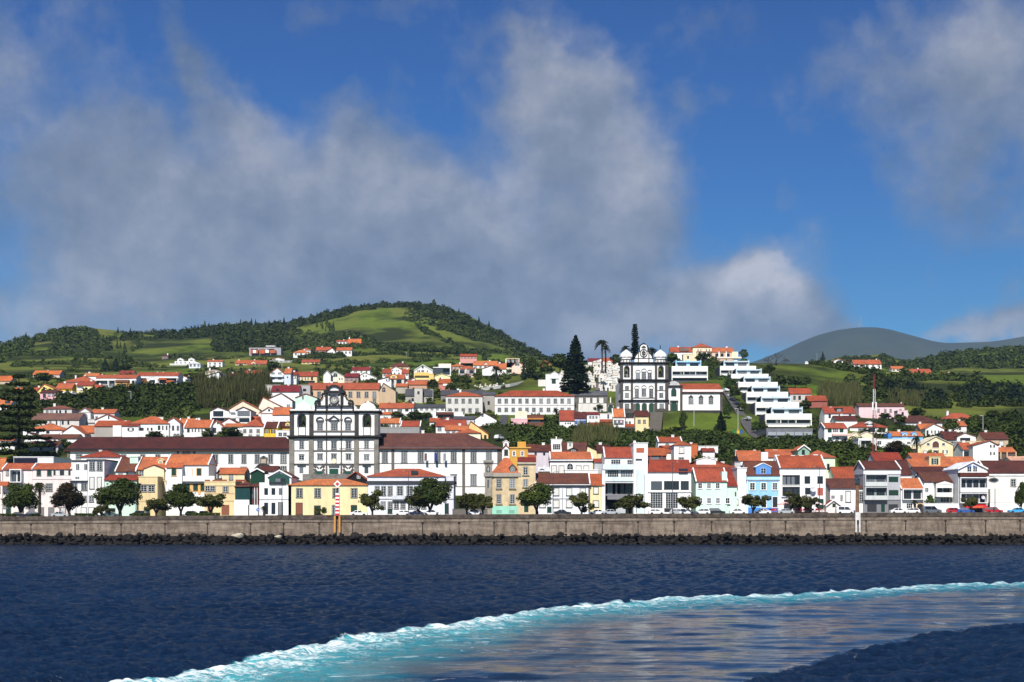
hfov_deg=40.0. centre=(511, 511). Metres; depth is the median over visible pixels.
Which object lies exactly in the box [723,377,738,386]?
tree
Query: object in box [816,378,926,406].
trees
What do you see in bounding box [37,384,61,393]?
house
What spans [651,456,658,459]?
window
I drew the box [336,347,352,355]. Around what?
house
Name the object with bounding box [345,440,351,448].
window
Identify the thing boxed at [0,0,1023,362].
sky
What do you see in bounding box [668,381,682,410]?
side chapel
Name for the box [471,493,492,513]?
tree
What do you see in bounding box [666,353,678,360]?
tree
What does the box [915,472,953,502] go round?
house
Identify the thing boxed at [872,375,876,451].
radio mast
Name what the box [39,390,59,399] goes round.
house
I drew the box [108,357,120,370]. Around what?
tree
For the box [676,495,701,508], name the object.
tree
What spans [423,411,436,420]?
house
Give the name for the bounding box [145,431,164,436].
tree
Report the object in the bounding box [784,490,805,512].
tree
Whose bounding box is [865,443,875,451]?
tree
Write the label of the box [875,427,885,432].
tree
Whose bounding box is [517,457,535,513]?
house
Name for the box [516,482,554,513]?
tree
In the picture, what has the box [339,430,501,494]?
town hall wing
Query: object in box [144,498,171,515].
tree
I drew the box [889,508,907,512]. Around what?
parked car
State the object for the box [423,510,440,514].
parked car
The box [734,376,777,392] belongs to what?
terrace block
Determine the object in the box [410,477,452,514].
tree
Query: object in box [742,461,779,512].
house
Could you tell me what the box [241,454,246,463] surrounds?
window
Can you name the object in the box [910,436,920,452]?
palm tree
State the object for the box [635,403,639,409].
door
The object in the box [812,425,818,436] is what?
tree
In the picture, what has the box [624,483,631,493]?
window
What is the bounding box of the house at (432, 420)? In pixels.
[429,416,440,424]
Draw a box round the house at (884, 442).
[877,439,913,447]
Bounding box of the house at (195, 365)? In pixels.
[189,362,202,367]
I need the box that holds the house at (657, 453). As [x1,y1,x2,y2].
[648,448,666,459]
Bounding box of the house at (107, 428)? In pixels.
[94,420,130,436]
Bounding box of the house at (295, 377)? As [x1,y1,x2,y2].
[292,370,298,383]
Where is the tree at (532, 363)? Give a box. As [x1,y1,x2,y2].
[525,356,538,374]
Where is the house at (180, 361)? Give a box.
[170,358,198,365]
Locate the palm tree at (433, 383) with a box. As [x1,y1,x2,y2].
[426,379,439,388]
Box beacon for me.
[334,480,340,531]
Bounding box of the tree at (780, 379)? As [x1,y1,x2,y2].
[772,374,787,387]
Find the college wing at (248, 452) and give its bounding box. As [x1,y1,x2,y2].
[63,437,288,478]
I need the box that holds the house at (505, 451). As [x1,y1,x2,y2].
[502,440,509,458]
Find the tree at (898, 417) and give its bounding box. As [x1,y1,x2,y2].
[894,414,906,421]
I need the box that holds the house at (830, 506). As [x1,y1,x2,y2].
[824,499,841,512]
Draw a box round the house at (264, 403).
[258,397,282,409]
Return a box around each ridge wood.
[0,325,100,362]
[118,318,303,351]
[279,329,390,354]
[297,300,551,363]
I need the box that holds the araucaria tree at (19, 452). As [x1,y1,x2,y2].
[0,373,57,456]
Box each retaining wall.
[303,474,350,480]
[614,427,634,430]
[625,412,668,417]
[682,410,721,412]
[754,428,812,438]
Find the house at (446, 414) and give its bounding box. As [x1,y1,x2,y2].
[436,412,463,419]
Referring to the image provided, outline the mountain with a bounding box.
[751,327,1023,363]
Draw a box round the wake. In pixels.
[109,580,1023,681]
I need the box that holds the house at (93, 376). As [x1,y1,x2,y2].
[83,372,100,379]
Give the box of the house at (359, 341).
[348,337,361,343]
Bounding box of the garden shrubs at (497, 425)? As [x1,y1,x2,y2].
[383,403,502,431]
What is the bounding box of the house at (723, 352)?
[712,346,737,360]
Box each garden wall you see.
[171,505,192,513]
[481,381,522,389]
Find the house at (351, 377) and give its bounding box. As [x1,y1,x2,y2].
[344,372,360,382]
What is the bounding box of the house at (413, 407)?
[411,402,414,411]
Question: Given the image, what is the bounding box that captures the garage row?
[768,432,811,434]
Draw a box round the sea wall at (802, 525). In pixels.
[0,512,1023,544]
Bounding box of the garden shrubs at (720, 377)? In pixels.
[666,358,749,381]
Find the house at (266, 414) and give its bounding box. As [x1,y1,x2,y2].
[258,407,272,423]
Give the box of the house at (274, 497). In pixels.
[259,470,299,514]
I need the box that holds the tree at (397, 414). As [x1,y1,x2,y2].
[390,411,403,417]
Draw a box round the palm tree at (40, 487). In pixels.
[33,482,46,513]
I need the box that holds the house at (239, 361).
[235,359,247,365]
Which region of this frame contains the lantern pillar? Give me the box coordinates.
[854,477,860,531]
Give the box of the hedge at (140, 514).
[132,513,149,515]
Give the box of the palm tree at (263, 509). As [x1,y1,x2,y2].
[260,506,265,514]
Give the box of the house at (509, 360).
[506,358,519,368]
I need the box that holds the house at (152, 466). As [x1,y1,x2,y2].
[135,456,167,515]
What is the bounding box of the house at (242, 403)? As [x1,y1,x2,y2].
[227,400,261,414]
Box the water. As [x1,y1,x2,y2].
[0,544,1023,681]
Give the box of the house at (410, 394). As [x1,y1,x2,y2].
[405,389,433,402]
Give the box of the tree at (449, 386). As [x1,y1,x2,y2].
[445,383,454,389]
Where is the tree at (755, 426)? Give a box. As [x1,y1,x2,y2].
[751,421,760,430]
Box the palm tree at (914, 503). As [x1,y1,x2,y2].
[911,500,918,512]
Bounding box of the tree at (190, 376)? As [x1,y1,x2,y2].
[184,373,196,379]
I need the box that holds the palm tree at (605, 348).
[600,346,610,372]
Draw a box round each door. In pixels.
[6,506,10,513]
[48,507,53,515]
[70,507,75,515]
[81,507,86,512]
[88,507,93,512]
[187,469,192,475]
[221,505,228,514]
[278,502,282,514]
[295,503,302,514]
[314,505,320,514]
[329,469,337,473]
[351,505,356,511]
[445,503,448,513]
[547,507,551,512]
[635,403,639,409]
[642,403,646,409]
[649,403,653,411]
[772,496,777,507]
[820,499,823,508]
[867,504,876,511]
[881,504,884,511]
[889,504,897,509]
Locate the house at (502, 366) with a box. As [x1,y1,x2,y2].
[495,362,506,374]
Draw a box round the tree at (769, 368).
[763,364,775,372]
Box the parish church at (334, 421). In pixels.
[287,385,383,480]
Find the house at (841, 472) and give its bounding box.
[828,467,853,477]
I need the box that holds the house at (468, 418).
[454,414,474,424]
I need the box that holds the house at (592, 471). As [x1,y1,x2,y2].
[563,469,597,473]
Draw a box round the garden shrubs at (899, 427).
[856,413,1023,455]
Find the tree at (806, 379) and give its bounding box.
[800,376,811,385]
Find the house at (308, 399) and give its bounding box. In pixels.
[295,393,319,407]
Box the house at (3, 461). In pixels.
[0,458,7,515]
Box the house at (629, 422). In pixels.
[625,418,633,426]
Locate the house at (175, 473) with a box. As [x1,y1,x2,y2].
[166,463,183,515]
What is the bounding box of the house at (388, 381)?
[378,377,392,387]
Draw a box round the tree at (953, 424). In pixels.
[943,418,959,430]
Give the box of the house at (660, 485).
[648,460,691,513]
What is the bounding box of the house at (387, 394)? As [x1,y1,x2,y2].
[379,383,397,403]
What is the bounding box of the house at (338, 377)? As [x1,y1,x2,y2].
[331,371,343,382]
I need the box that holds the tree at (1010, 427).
[1005,422,1023,434]
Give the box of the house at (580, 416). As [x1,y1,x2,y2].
[574,410,586,424]
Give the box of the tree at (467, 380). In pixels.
[461,379,472,382]
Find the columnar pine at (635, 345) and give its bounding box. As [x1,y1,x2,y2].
[631,324,639,359]
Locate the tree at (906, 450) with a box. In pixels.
[900,445,914,459]
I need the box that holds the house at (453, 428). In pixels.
[444,423,468,432]
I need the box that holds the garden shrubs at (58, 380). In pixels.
[0,364,166,383]
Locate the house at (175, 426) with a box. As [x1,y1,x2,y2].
[166,417,182,435]
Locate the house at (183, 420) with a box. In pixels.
[180,417,197,434]
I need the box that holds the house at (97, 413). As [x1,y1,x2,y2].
[92,408,120,418]
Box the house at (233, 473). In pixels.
[216,467,250,482]
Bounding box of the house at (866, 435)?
[847,432,871,438]
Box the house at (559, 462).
[548,451,592,472]
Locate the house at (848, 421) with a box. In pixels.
[830,414,857,426]
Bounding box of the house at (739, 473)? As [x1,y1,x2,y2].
[731,467,746,510]
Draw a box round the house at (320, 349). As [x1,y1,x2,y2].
[316,346,331,352]
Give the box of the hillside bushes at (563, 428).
[506,417,655,446]
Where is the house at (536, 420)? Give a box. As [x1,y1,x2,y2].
[527,415,543,425]
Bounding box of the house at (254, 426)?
[243,414,264,435]
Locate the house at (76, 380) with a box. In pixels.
[63,375,94,384]
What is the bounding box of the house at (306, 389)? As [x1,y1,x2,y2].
[301,385,311,394]
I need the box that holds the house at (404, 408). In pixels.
[379,402,411,416]
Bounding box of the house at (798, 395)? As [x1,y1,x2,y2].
[787,388,811,402]
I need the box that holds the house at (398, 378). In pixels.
[385,374,405,387]
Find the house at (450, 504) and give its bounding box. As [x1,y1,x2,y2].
[445,476,456,514]
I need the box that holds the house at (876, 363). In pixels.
[850,359,881,368]
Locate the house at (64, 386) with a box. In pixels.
[56,381,76,391]
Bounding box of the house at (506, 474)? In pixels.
[491,458,520,513]
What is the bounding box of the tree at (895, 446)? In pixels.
[883,440,908,453]
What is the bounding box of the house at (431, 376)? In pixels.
[429,374,434,379]
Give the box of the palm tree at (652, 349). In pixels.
[649,347,656,355]
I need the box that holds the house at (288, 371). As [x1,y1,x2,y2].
[284,367,292,383]
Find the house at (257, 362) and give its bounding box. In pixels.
[247,359,267,364]
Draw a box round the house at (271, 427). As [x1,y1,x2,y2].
[263,420,280,436]
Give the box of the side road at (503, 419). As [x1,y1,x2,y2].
[499,415,507,424]
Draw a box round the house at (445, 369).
[433,364,451,375]
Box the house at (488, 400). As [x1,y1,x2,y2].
[482,392,494,410]
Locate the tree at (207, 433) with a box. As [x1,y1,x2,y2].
[201,428,213,436]
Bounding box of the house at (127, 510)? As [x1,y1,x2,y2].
[104,475,140,515]
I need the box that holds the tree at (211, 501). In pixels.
[192,493,226,512]
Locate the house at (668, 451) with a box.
[658,445,670,459]
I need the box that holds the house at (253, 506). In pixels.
[248,483,258,514]
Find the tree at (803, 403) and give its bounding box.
[799,400,811,407]
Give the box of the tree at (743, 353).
[739,349,748,358]
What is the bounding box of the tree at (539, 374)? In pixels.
[533,371,542,378]
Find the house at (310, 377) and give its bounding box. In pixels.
[298,371,319,382]
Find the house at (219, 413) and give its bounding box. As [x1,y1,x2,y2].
[210,407,248,420]
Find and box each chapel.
[538,371,567,391]
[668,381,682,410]
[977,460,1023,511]
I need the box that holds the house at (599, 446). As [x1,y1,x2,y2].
[595,442,609,458]
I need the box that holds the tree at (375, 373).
[372,371,380,375]
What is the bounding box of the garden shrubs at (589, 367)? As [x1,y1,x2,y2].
[527,365,597,379]
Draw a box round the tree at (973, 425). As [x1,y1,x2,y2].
[965,416,977,431]
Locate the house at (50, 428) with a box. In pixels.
[23,421,65,434]
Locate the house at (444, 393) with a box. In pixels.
[440,388,484,399]
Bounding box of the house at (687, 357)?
[682,354,692,360]
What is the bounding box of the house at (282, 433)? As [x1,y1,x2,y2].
[276,430,289,438]
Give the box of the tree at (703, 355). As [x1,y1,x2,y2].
[694,353,710,360]
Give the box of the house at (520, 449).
[509,442,535,468]
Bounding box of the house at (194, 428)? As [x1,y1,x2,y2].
[183,418,214,436]
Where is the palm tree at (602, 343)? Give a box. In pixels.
[594,340,608,372]
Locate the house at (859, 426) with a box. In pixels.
[847,421,887,433]
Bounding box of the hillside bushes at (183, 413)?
[58,381,253,419]
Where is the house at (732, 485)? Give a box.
[727,479,737,512]
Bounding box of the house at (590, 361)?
[587,358,600,364]
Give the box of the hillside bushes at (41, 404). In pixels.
[0,381,74,432]
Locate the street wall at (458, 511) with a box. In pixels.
[452,509,487,513]
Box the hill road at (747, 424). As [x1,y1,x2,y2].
[722,388,758,436]
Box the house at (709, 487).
[691,467,729,512]
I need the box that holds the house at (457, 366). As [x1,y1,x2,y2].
[452,362,464,370]
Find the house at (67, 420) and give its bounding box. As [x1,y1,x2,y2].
[31,413,86,427]
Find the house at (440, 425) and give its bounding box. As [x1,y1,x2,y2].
[435,418,466,432]
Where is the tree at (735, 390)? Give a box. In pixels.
[729,386,740,395]
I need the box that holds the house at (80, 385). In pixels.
[76,380,97,392]
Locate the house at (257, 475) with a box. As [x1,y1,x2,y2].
[250,468,267,483]
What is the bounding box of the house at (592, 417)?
[586,412,599,426]
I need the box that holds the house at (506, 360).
[505,359,518,367]
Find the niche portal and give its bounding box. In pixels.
[255,456,269,468]
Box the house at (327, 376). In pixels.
[323,371,332,382]
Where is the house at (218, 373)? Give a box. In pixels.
[208,372,222,379]
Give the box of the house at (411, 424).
[400,420,421,432]
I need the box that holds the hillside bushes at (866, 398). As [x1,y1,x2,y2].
[831,384,918,405]
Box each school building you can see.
[308,381,380,404]
[445,389,483,413]
[494,388,574,414]
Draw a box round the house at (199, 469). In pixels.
[163,454,217,515]
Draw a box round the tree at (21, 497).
[1,483,41,511]
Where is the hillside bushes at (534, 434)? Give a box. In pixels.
[503,413,663,447]
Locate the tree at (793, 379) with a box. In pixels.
[787,376,804,387]
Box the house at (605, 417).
[599,413,611,424]
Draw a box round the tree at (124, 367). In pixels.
[116,364,132,370]
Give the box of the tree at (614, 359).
[609,354,620,363]
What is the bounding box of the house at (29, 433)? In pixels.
[22,432,51,442]
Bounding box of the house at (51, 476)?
[28,463,71,515]
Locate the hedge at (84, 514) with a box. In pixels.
[74,513,97,515]
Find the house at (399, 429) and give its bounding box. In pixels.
[380,427,419,432]
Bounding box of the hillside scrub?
[44,307,530,362]
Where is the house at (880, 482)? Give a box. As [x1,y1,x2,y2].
[853,460,901,512]
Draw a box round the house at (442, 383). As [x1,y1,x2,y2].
[438,377,450,389]
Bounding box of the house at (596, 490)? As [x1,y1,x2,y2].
[590,474,604,511]
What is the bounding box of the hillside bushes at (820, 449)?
[681,431,835,455]
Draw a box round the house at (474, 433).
[456,429,480,438]
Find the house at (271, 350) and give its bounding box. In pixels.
[249,346,282,355]
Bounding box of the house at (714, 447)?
[698,446,717,452]
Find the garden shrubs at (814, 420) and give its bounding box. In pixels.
[803,409,818,427]
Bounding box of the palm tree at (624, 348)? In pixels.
[620,346,631,368]
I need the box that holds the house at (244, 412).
[235,407,256,422]
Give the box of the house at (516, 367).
[511,361,525,373]
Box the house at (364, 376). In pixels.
[360,372,377,379]
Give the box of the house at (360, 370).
[352,367,371,374]
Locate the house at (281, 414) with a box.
[272,407,291,421]
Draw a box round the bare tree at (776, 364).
[764,353,788,365]
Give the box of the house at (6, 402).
[0,399,16,409]
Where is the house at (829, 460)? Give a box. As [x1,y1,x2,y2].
[809,450,835,477]
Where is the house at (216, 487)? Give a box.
[204,480,245,514]
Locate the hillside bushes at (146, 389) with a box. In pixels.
[59,379,223,416]
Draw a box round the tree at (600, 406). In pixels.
[593,404,602,411]
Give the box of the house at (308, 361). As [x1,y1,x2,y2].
[301,359,320,363]
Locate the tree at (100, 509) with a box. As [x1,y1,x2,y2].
[92,504,114,515]
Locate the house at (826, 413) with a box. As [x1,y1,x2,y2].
[819,406,855,424]
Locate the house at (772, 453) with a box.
[764,449,792,460]
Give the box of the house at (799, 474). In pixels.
[773,454,826,511]
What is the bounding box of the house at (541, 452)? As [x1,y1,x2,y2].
[528,443,550,472]
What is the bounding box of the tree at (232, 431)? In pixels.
[217,427,242,436]
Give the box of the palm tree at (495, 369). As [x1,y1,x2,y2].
[490,366,501,379]
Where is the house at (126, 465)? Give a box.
[114,456,142,474]
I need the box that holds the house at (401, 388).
[395,383,408,393]
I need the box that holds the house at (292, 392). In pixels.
[271,384,302,400]
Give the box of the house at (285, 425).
[280,420,289,429]
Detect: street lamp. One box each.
[403,470,408,514]
[672,461,677,513]
[814,466,819,512]
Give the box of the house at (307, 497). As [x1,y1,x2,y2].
[288,479,367,514]
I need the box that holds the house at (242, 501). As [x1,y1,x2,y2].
[234,481,251,514]
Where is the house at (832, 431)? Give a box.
[817,422,851,442]
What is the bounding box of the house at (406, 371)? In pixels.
[401,368,409,379]
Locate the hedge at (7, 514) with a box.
[0,513,14,515]
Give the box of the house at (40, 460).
[14,457,70,462]
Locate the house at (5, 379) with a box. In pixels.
[0,376,16,383]
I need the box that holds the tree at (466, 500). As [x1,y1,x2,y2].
[456,493,477,513]
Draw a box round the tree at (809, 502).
[800,495,819,512]
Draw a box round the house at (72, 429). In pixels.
[59,425,90,436]
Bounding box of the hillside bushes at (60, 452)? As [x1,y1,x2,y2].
[0,440,66,454]
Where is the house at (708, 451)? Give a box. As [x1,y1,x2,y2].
[700,446,714,458]
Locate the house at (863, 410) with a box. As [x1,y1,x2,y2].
[853,402,903,417]
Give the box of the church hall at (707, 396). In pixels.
[680,384,723,411]
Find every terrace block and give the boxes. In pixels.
[668,360,707,381]
[716,360,755,375]
[727,368,768,382]
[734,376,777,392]
[741,386,787,403]
[750,396,798,415]
[759,406,811,427]
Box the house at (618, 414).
[611,407,624,426]
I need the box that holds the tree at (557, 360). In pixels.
[549,353,567,373]
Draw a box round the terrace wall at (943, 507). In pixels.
[924,503,958,511]
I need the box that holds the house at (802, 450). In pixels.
[791,445,810,454]
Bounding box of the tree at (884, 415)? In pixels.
[879,413,891,417]
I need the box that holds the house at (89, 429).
[80,425,93,436]
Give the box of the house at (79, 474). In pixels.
[60,460,87,515]
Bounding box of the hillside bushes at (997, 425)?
[958,408,1023,452]
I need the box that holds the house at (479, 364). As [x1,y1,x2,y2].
[473,360,497,367]
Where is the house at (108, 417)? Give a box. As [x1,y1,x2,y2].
[94,414,122,423]
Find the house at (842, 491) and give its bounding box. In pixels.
[826,478,862,512]
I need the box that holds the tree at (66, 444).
[60,439,70,446]
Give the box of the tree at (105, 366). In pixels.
[100,358,111,370]
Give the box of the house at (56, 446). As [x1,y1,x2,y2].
[29,441,64,454]
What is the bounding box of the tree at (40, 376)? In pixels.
[33,372,53,383]
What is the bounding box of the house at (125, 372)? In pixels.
[119,371,136,374]
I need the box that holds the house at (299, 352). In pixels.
[293,349,308,357]
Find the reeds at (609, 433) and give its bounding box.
[571,419,619,443]
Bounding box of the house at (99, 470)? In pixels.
[87,459,118,515]
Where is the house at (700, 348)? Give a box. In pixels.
[691,343,741,360]
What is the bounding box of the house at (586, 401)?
[569,391,607,411]
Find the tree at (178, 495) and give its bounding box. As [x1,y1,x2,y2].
[163,483,195,515]
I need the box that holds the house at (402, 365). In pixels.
[390,362,410,369]
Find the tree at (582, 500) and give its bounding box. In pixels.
[568,491,594,513]
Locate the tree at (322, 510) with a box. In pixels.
[320,507,326,513]
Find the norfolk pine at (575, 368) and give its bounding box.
[559,334,590,391]
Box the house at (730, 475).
[725,468,734,478]
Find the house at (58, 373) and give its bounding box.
[32,370,64,377]
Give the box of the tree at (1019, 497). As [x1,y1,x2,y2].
[1014,481,1023,507]
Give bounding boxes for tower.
[414,388,423,402]
[483,460,493,513]
[550,437,562,451]
[629,441,647,513]
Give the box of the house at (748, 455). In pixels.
[733,450,767,461]
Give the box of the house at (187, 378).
[183,375,190,382]
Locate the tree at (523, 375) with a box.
[520,359,526,379]
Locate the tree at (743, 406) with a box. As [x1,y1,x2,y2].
[736,403,746,409]
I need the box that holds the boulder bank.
[0,532,1023,544]
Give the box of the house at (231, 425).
[224,423,245,432]
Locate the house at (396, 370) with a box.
[392,366,401,373]
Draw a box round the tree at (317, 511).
[314,507,320,514]
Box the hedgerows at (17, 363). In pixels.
[9,337,431,366]
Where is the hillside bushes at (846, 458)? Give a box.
[830,435,871,466]
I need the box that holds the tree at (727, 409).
[723,404,731,415]
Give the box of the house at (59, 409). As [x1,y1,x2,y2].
[43,403,78,412]
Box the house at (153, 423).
[129,416,169,436]
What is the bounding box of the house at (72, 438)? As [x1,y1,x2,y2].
[41,432,82,442]
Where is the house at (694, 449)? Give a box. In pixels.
[689,442,697,457]
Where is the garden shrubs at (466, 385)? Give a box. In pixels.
[221,364,505,408]
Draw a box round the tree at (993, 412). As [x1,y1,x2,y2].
[985,410,1000,416]
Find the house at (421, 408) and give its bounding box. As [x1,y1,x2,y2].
[415,404,445,412]
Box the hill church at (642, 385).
[616,342,669,411]
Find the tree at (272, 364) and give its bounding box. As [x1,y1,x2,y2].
[266,361,279,370]
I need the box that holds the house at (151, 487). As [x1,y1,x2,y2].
[138,476,162,515]
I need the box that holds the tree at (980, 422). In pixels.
[976,419,987,427]
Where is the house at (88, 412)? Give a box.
[78,407,92,418]
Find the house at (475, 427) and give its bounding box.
[468,421,488,438]
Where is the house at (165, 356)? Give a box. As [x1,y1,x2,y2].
[162,353,169,358]
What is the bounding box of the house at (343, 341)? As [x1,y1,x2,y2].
[336,339,347,343]
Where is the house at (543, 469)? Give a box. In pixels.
[538,465,549,472]
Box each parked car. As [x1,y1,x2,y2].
[13,512,25,515]
[25,512,42,515]
[51,512,68,515]
[102,511,119,515]
[129,511,146,515]
[350,510,367,514]
[394,510,409,514]
[409,510,424,514]
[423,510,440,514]
[468,510,481,513]
[494,435,503,438]
[554,510,570,513]
[588,509,605,513]
[603,509,619,513]
[648,509,664,513]
[669,509,679,513]
[679,509,694,513]
[695,509,709,512]
[709,508,724,512]
[729,509,746,512]
[754,509,770,512]
[777,509,793,512]
[835,506,854,512]
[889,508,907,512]
[907,508,919,512]
[921,506,941,512]
[946,508,958,511]
[957,508,974,511]
[984,507,1002,511]
[1007,508,1023,511]
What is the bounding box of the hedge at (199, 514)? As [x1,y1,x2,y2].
[187,512,220,515]
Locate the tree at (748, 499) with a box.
[740,494,771,512]
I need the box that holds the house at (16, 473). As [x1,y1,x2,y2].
[0,463,36,513]
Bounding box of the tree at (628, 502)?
[613,493,650,513]
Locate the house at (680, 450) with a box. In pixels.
[670,441,691,462]
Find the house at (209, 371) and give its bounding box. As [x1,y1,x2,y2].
[205,368,221,374]
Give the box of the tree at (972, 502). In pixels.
[961,496,978,511]
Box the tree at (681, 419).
[679,412,687,427]
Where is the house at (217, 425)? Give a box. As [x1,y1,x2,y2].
[212,420,224,434]
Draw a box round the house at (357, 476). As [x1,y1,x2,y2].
[345,471,366,483]
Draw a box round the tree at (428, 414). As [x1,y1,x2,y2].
[422,412,432,418]
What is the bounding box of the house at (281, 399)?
[268,393,294,408]
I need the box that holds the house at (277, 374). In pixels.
[270,368,283,382]
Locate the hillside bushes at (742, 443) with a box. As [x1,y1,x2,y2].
[652,426,880,464]
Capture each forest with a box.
[835,353,914,369]
[892,344,1023,373]
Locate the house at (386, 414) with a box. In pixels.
[380,410,392,417]
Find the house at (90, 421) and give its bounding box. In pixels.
[86,419,94,424]
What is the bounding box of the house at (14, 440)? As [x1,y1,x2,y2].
[0,439,21,442]
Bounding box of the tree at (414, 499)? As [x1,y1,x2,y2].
[404,493,428,514]
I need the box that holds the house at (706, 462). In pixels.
[690,457,734,468]
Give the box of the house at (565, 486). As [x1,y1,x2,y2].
[535,473,590,513]
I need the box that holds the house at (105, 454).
[80,450,125,460]
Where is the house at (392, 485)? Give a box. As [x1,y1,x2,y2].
[366,469,445,514]
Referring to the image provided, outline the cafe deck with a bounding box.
[771,512,827,512]
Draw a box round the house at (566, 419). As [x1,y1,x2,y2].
[558,410,574,427]
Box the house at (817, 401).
[805,395,827,407]
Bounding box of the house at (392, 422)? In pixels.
[380,416,401,426]
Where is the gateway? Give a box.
[607,397,613,412]
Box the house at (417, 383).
[407,380,428,388]
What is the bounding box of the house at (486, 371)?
[482,365,495,376]
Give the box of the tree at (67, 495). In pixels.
[49,482,84,515]
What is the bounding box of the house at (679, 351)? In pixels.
[669,346,691,361]
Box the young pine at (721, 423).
[714,412,726,430]
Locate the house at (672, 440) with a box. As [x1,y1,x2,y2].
[655,435,681,447]
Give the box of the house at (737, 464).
[731,462,742,467]
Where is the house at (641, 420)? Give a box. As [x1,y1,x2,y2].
[633,410,648,430]
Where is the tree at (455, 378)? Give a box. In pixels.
[451,374,459,382]
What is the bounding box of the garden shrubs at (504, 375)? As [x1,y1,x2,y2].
[185,352,540,380]
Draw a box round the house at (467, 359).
[460,354,476,364]
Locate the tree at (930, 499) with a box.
[924,494,935,502]
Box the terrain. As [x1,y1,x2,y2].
[0,305,1023,508]
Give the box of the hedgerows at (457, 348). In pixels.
[0,316,986,381]
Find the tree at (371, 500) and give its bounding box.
[358,489,383,514]
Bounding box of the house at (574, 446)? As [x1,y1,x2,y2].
[561,442,586,451]
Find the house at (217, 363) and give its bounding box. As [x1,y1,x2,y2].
[207,359,224,366]
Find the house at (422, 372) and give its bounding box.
[414,365,433,380]
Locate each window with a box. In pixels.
[45,483,52,491]
[53,470,61,474]
[62,470,69,474]
[81,483,86,490]
[89,462,94,470]
[89,477,93,488]
[96,462,102,470]
[97,477,101,487]
[140,484,146,491]
[147,484,154,491]
[205,486,209,491]
[210,486,215,491]
[212,418,223,420]
[213,411,222,416]
[222,486,228,492]
[228,454,233,463]
[237,411,249,415]
[239,418,248,421]
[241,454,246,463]
[251,489,256,498]
[254,454,259,463]
[268,454,272,463]
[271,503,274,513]
[280,453,286,463]
[280,466,286,470]
[296,488,302,497]
[299,440,303,448]
[299,454,303,459]
[314,488,320,497]
[317,422,322,429]
[317,440,322,448]
[317,453,322,459]
[330,422,337,429]
[331,440,336,448]
[331,453,336,459]
[332,488,338,497]
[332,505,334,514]
[345,422,350,429]
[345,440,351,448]
[345,453,351,459]
[350,488,357,497]
[364,391,368,397]
[364,440,368,448]
[364,454,368,459]
[381,451,387,462]
[381,486,385,495]
[381,501,385,508]
[387,486,392,495]
[388,501,392,508]
[394,501,398,508]
[397,486,402,495]
[400,501,405,508]
[401,451,407,462]
[406,486,412,495]
[417,451,423,462]
[434,451,440,462]
[450,451,456,462]
[470,451,476,462]
[470,474,476,484]
[485,451,491,459]
[496,479,501,487]
[496,494,501,503]
[510,479,514,487]
[510,494,514,503]
[523,467,527,474]
[523,479,527,486]
[531,420,540,422]
[551,465,556,472]
[553,444,559,448]
[553,488,558,495]
[553,500,559,507]
[559,465,563,472]
[566,488,571,495]
[566,500,572,507]
[593,487,598,493]
[593,500,598,506]
[607,483,615,493]
[608,470,618,476]
[611,460,620,463]
[612,483,620,493]
[614,420,623,424]
[617,483,623,493]
[621,470,632,476]
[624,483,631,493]
[635,389,638,397]
[641,371,645,378]
[642,388,645,395]
[649,389,652,397]
[650,493,662,507]
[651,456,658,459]
[651,481,661,489]
[664,481,678,489]
[666,493,677,507]
[671,388,675,395]
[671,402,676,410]
[679,447,684,453]
[681,481,688,489]
[689,378,699,380]
[697,483,702,488]
[706,483,711,488]
[706,498,711,503]
[715,483,719,488]
[715,498,720,503]
[725,498,729,503]
[749,482,754,489]
[761,482,766,489]
[766,420,775,422]
[772,482,777,489]
[789,420,804,422]
[805,476,809,483]
[805,488,810,493]
[817,476,822,483]
[845,491,850,502]
[859,491,862,502]
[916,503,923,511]
[932,441,939,447]
[968,508,982,511]
[989,478,998,481]
[1010,479,1016,486]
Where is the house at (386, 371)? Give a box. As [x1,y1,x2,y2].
[382,368,391,377]
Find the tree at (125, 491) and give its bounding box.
[91,477,142,515]
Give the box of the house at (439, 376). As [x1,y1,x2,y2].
[435,373,450,381]
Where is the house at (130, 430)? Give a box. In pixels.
[121,422,139,436]
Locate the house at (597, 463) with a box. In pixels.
[592,459,601,473]
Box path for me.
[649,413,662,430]
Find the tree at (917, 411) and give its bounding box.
[909,407,926,415]
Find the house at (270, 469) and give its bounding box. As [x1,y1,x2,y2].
[259,466,280,474]
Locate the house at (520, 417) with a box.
[511,411,527,424]
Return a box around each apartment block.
[95,374,141,387]
[137,372,183,384]
[601,447,633,513]
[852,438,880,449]
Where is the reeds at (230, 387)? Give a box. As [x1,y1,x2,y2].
[191,367,272,408]
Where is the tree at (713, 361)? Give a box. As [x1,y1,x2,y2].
[707,356,718,368]
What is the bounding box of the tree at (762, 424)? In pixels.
[758,421,768,429]
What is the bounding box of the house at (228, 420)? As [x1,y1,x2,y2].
[221,418,239,424]
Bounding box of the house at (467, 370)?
[458,366,476,374]
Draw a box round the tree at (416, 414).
[406,411,424,420]
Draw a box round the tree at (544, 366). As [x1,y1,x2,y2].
[537,361,551,371]
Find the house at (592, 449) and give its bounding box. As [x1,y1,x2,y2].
[586,445,596,468]
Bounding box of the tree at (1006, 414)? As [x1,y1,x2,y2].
[999,411,1015,421]
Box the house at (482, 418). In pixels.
[474,412,496,425]
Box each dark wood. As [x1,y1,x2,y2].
[842,374,884,384]
[860,373,1023,408]
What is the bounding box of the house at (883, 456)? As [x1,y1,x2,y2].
[866,452,902,460]
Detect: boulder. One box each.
[55,532,62,537]
[75,537,83,542]
[213,538,221,543]
[231,533,243,537]
[350,532,359,539]
[360,538,366,543]
[370,532,377,537]
[409,539,419,544]
[431,541,439,544]
[556,532,563,537]
[558,537,564,542]
[592,532,599,537]
[663,539,669,544]
[711,536,717,541]
[724,532,731,537]
[798,538,806,543]
[805,535,813,540]
[875,537,884,541]
[943,535,953,542]

